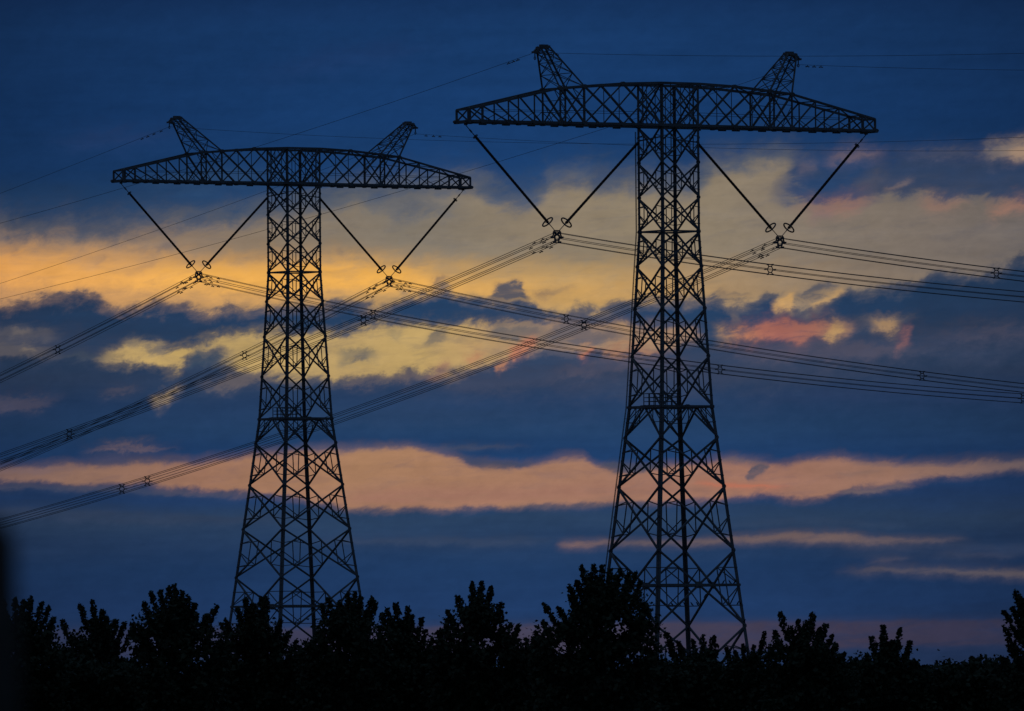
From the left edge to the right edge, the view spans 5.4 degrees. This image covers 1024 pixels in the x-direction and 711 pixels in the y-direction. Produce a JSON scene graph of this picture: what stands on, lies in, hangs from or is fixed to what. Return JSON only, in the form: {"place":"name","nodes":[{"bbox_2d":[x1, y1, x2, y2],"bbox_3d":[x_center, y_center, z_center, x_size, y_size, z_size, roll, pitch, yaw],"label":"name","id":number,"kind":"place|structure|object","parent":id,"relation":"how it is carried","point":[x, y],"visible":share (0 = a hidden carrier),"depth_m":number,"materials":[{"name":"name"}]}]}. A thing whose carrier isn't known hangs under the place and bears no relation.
{"place":"outdoors","nodes":[
{"label":"outdoors","id":0,"kind":"place"},
{"bbox_2d":[0,0,1023,668],"label":"sky","id":1,"kind":"structure","parent":0,"point":[861,511],"materials":[{"name":"blue"}]},
{"label":"ground","id":2,"kind":"structure","parent":0,"visible":0},
{"bbox_2d":[0,516,19,710],"bbox_3d":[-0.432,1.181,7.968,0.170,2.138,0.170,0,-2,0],"label":"wooden post","id":3,"kind":"object","parent":2,"relation":"on","point":[9,670],"visible":1,"depth_m":7.97,"materials":[{"name":"brown wood"}]},
{"bbox_2d":[18,595,71,710],"bbox_3d":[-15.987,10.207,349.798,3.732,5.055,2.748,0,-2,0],"label":"broadleaf tree","id":4,"kind":"object","parent":2,"relation":"on","point":[38,654],"visible":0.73,"depth_m":349.53,"materials":[{"name":"black plant"}]},
{"bbox_2d":[49,599,141,671],"bbox_3d":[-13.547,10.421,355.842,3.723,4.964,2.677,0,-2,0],"label":"broadleaf tree","id":5,"kind":"object","parent":2,"relation":"on","point":[102,642],"visible":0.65,"depth_m":355.60,"materials":[{"name":"black plant"}]},
{"bbox_2d":[122,583,237,710],"bbox_3d":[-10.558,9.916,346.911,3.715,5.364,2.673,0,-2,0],"label":"broadleaf tree","id":6,"kind":"object","parent":2,"relation":"on","point":[174,624],"visible":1,"depth_m":346.39,"materials":[{"name":"black plant"}]},
{"bbox_2d":[205,596,309,710],"bbox_3d":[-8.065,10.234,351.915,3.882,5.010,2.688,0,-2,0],"label":"broadleaf tree","id":7,"kind":"object","parent":2,"relation":"on","point":[256,636],"visible":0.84,"depth_m":351.33,"materials":[{"name":"black plant"}]},
{"bbox_2d":[110,116,473,659],"bbox_3d":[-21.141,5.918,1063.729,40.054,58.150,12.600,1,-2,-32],"label":"transmission pylon","id":8,"kind":"object","parent":2,"relation":"on","point":[287,273],"visible":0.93,"depth_m":1063.56,"materials":[{"name":"metal"}]},
{"bbox_2d":[121,184,286,281],"bbox_3d":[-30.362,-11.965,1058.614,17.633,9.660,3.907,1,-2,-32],"label":"insulator string","id":9,"kind":"object","parent":8,"relation":"hanging from","point":[177,248],"visible":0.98,"depth_m":1058.36,"materials":[{"name":"plastic"}]},
{"bbox_2d":[0,273,1023,403],"bbox_3d":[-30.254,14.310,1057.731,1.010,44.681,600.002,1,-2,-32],"label":"conductor bundle","id":10,"kind":"object","parent":9,"relation":"hanging from","point":[219,286],"visible":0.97,"depth_m":1017.79,"materials":[{"name":"metal"}]},
{"bbox_2d":[302,191,462,286],"bbox_3d":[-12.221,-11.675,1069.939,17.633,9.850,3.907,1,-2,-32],"label":"insulator string","id":11,"kind":"object","parent":8,"relation":"hanging from","point":[371,257],"visible":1,"depth_m":1069.83,"materials":[{"name":"plastic"}]},
{"bbox_2d":[0,278,1023,470],"bbox_3d":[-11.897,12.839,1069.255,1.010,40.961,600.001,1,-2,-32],"label":"conductor bundle","id":12,"kind":"object","parent":11,"relation":"hanging from","point":[564,319],"visible":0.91,"depth_m":1050.98,"materials":[{"name":"metal"}]},
{"bbox_2d":[2,127,1021,192],"bbox_3d":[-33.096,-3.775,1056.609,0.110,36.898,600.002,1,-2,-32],"label":"earth wire","id":13,"kind":"object","parent":8,"relation":"attached to","point":[477,141],"visible":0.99,"depth_m":1015.14,"materials":[{"name":"metal"}]},
{"bbox_2d":[0,134,1023,283],"bbox_3d":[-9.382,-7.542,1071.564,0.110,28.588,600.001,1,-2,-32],"label":"earth wire","id":14,"kind":"object","parent":8,"relation":"attached to","point":[440,136],"visible":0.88,"depth_m":1068.26,"materials":[{"name":"metal"}]},
{"bbox_2d":[288,591,396,710],"bbox_3d":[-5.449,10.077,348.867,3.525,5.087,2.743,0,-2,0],"label":"broadleaf tree","id":15,"kind":"object","parent":2,"relation":"on","point":[349,629],"visible":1,"depth_m":348.38,"materials":[{"name":"black plant"}]},
{"bbox_2d":[370,602,434,710],"bbox_3d":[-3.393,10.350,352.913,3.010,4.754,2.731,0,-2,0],"label":"broadleaf tree","id":16,"kind":"object","parent":2,"relation":"on","point":[402,641],"visible":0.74,"depth_m":352.44,"materials":[{"name":"black plant"}]},
{"bbox_2d":[418,580,537,710],"bbox_3d":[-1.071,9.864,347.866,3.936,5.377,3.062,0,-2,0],"label":"broadleaf tree","id":17,"kind":"object","parent":2,"relation":"on","point":[476,674],"visible":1,"depth_m":347.41,"materials":[{"name":"black plant"}]},
{"bbox_2d":[22,649,1023,710],"bbox_3d":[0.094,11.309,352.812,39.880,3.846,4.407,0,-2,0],"label":"undergrowth","id":18,"kind":"object","parent":2,"relation":"on","point":[95,686],"visible":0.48,"depth_m":351.48,"materials":[{"name":"black plant"}]},
{"bbox_2d":[520,629,560,709],"bbox_3d":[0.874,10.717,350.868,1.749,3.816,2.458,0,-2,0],"label":"young tree","id":19,"kind":"object","parent":2,"relation":"on","point":[533,672],"visible":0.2,"depth_m":350.53,"materials":[{"name":"black plant"}]},
{"bbox_2d":[524,563,669,710],"bbox_3d":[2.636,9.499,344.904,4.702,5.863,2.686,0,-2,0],"label":"broadleaf tree","id":20,"kind":"object","parent":2,"relation":"on","point":[597,608],"visible":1,"depth_m":344.40,"materials":[{"name":"black plant"}]},
{"bbox_2d":[453,44,878,666],"bbox_3d":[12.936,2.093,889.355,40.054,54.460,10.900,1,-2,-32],"label":"transmission pylon","id":21,"kind":"object","parent":2,"relation":"on","point":[675,126],"visible":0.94,"depth_m":889.14,"materials":[{"name":"metal"}]},
{"bbox_2d":[1,65,987,298],"bbox_3d":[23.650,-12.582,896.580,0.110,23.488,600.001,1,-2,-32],"label":"earth wire","id":22,"kind":"object","parent":21,"relation":"attached to","point":[486,165],"visible":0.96,"depth_m":941.20,"materials":[{"name":"metal"}]},
{"bbox_2d":[2,52,1022,222],"bbox_3d":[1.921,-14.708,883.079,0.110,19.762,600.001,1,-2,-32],"label":"earth wire","id":23,"kind":"object","parent":21,"relation":"attached to","point":[464,77],"visible":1,"depth_m":890.67,"materials":[{"name":"metal"}]},
{"bbox_2d":[465,125,661,242],"bbox_3d":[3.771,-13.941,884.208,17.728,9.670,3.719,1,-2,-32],"label":"insulator string","id":24,"kind":"object","parent":21,"relation":"hanging from","point":[532,203],"visible":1,"depth_m":883.93,"materials":[{"name":"plastic"}]},
{"bbox_2d":[0,233,1023,463],"bbox_3d":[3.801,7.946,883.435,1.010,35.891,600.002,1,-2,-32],"label":"conductor bundle","id":25,"kind":"object","parent":24,"relation":"hanging from","point":[361,324],"visible":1,"depth_m":892.48,"materials":[{"name":"metal"}]},
{"bbox_2d":[678,135,865,248],"bbox_3d":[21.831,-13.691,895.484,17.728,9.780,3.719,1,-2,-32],"label":"insulator string","id":26,"kind":"object","parent":21,"relation":"hanging from","point":[778,237],"visible":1,"depth_m":895.38,"materials":[{"name":"plastic"}]},
{"bbox_2d":[2,238,1023,526],"bbox_3d":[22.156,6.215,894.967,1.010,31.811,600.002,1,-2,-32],"label":"conductor bundle","id":27,"kind":"object","parent":26,"relation":"hanging from","point":[994,272],"visible":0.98,"depth_m":930.80,"materials":[{"name":"metal"}]},
{"bbox_2d":[658,630,726,710],"bbox_3d":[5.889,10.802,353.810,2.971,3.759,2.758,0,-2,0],"label":"broadleaf tree","id":28,"kind":"object","parent":2,"relation":"on","point":[703,653],"visible":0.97,"depth_m":353.59,"materials":[{"name":"black plant"}]},
{"bbox_2d":[711,631,780,710],"bbox_3d":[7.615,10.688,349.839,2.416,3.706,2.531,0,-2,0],"label":"young tree","id":29,"kind":"object","parent":2,"relation":"on","point":[745,673],"visible":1,"depth_m":349.55,"materials":[{"name":"black plant"}]},
{"bbox_2d":[753,610,868,710],"bbox_3d":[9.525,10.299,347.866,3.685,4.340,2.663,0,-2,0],"label":"broadleaf tree","id":30,"kind":"object","parent":2,"relation":"on","point":[802,670],"visible":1,"depth_m":347.31,"materials":[{"name":"black plant"}]},
{"bbox_2d":[846,624,948,710],"bbox_3d":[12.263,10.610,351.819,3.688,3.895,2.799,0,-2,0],"label":"broadleaf tree","id":31,"kind":"object","parent":2,"relation":"on","point":[887,653],"visible":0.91,"depth_m":351.19,"materials":[{"name":"black plant"}]},
{"bbox_2d":[934,654,995,705],"bbox_3d":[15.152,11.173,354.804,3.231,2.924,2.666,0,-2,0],"label":"broadleaf tree","id":32,"kind":"object","parent":2,"relation":"on","point":[989,659],"visible":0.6,"depth_m":354.39,"materials":[{"name":"black plant"}]},
{"bbox_2d":[983,589,1023,710],"bbox_3d":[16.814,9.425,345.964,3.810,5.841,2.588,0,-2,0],"label":"broadleaf tree","id":33,"kind":"object","parent":2,"relation":"on","point":[1008,693],"visible":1,"depth_m":345.68,"materials":[{"name":"black plant"}]}
]}

